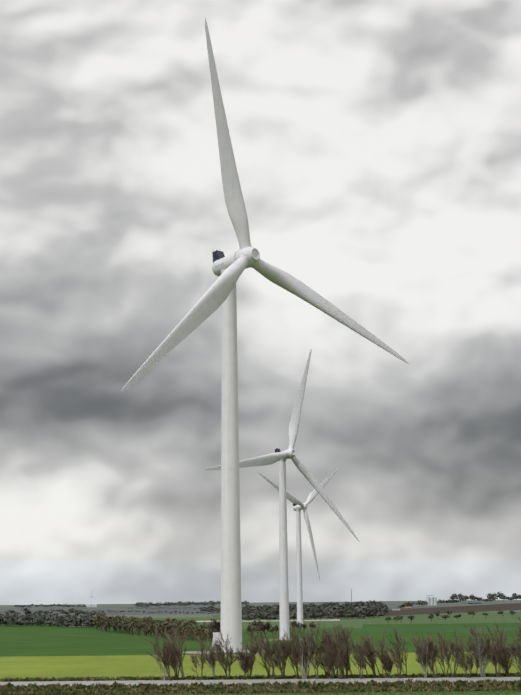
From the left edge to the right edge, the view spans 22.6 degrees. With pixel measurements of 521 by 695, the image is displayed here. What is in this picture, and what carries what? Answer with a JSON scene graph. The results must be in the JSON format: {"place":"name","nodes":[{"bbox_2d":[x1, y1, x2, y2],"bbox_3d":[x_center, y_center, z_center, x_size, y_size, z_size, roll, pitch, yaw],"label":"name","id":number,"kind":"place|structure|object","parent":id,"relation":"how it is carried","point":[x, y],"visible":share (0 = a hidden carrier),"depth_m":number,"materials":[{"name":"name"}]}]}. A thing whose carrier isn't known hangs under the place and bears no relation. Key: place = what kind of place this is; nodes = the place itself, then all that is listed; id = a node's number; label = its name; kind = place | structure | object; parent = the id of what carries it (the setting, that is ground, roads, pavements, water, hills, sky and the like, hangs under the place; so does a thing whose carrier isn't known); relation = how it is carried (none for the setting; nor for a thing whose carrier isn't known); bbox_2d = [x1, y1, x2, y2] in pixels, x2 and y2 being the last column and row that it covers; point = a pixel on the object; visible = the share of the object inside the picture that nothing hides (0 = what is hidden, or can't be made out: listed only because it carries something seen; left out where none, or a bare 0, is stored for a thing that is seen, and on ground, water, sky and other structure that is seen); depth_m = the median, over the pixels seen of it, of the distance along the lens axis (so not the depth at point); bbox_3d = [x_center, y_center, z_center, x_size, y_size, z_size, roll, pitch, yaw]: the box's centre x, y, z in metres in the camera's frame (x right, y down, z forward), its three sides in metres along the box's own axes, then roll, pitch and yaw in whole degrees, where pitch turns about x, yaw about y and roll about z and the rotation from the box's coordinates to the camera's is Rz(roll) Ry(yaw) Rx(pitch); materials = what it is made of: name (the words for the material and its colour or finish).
{"place":"outdoors","nodes":[
{"label":"outdoors","id":0,"kind":"place"},
{"bbox_2d":[0,600,520,694],"bbox_3d":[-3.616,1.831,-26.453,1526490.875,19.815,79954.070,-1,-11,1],"label":"ground","id":1,"kind":"structure","parent":0,"point":[39,651],"depth_m":572.64,"materials":[{"name":"green plant"}]},
{"bbox_2d":[0,607,102,627],"bbox_3d":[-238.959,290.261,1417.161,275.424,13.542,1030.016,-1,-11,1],"label":"wood","id":2,"kind":"object","parent":1,"relation":"on","point":[44,618],"visible":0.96,"depth_m":1029.55,"materials":[{"name":"green plant"}]},
{"bbox_2d":[25,608,78,615],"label":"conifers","id":3,"kind":"object","parent":1,"relation":"on","point":[27,611],"visible":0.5,"depth_m":1184.62,"materials":[{"name":"green plant"}]},
{"bbox_2d":[14,601,248,608],"bbox_3d":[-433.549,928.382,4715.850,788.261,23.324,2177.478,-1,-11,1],"label":"wood","id":4,"kind":"structure","parent":1,"relation":"on","point":[146,604],"depth_m":4179.23,"materials":[{"name":"green plant"}]},
{"bbox_2d":[59,607,220,613],"bbox_3d":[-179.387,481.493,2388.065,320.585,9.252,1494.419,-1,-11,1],"label":"trees","id":5,"kind":"object","parent":1,"relation":"on","point":[154,612],"visible":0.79,"depth_m":2065.94,"materials":[{"name":"green plant"}]},
{"bbox_2d":[89,611,216,640],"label":"trees","id":6,"kind":"object","parent":1,"relation":"on","point":[129,624],"visible":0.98,"depth_m":695.85,"materials":[{"name":"green plant"}]},
{"bbox_2d":[183,639,300,654],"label":"turbine pads","id":7,"kind":"object","parent":1,"relation":"on","point":[191,652],"visible":0.12,"depth_m":259.63,"materials":[{"name":"concrete"}]},
{"bbox_2d":[0,671,520,694],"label":"grass tufts","id":8,"kind":"object","parent":1,"relation":"on","point":[433,687],"visible":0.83,"depth_m":181.73,"materials":[{"name":"green plant"}]},
{"bbox_2d":[209,616,315,638],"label":"bushes","id":9,"kind":"object","parent":1,"relation":"on","point":[266,626],"visible":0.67,"depth_m":627.60,"materials":[{"name":"green plant"}]},
{"bbox_2d":[121,18,408,651],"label":"wind turbine","id":10,"kind":"object","parent":1,"relation":"on","point":[228,270],"visible":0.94,"depth_m":269.77,"materials":[{"name":"paint"}]},
{"bbox_2d":[64,595,481,626],"bbox_3d":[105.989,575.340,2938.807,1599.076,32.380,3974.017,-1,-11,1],"label":"farm buildings","id":11,"kind":"structure","parent":1,"relation":"on","point":[431,600],"depth_m":3482.62,"materials":[{"name":"brick"}]},
{"bbox_2d":[204,349,358,639],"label":"wind turbine","id":12,"kind":"object","parent":1,"relation":"on","point":[278,455],"visible":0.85,"depth_m":575.72,"materials":[{"name":"paint"}]},
{"bbox_2d":[200,600,389,620],"bbox_3d":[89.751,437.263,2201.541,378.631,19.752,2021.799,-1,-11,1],"label":"wood","id":13,"kind":"object","parent":1,"relation":"on","point":[329,610],"visible":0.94,"depth_m":1301.76,"materials":[{"name":"green plant"}]},
{"bbox_2d":[257,465,341,623],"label":"wind turbine","id":14,"kind":"object","parent":1,"relation":"on","point":[298,505],"visible":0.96,"depth_m":888.03,"materials":[{"name":"paint"}]},
{"bbox_2d":[142,616,520,680],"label":"roadside trees","id":15,"kind":"object","parent":1,"relation":"on","point":[332,653],"visible":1,"depth_m":190.71,"materials":[{"name":"brown plant"}]},
{"bbox_2d":[364,596,467,606],"bbox_3d":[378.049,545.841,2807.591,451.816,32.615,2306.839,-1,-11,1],"label":"farm trees","id":16,"kind":"object","parent":1,"relation":"on","point":[439,601],"visible":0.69,"depth_m":3445.22,"materials":[{"name":"green plant"}]},
{"bbox_2d":[385,603,515,622],"bbox_3d":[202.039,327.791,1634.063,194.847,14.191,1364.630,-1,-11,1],"label":"trees","id":17,"kind":"object","parent":1,"relation":"on","point":[397,618],"visible":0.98,"depth_m":1167.01,"materials":[{"name":"green plant"}]},
{"bbox_2d":[450,591,520,602],"bbox_3d":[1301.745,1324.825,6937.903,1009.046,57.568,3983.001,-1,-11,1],"label":"ridge trees","id":18,"kind":"object","parent":1,"relation":"on","point":[492,597],"visible":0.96,"depth_m":5816.77,"materials":[{"name":"green plant"}]},
{"bbox_2d":[0,677,520,685],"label":"road","id":19,"kind":"structure","parent":0,"point":[248,681],"depth_m":187.55,"materials":[{"name":"grey asphalt"}]},
{"bbox_2d":[0,0,520,604],"label":"sky","id":20,"kind":"structure","parent":0,"point":[376,144],"materials":[{"name":"grey"}]}
]}

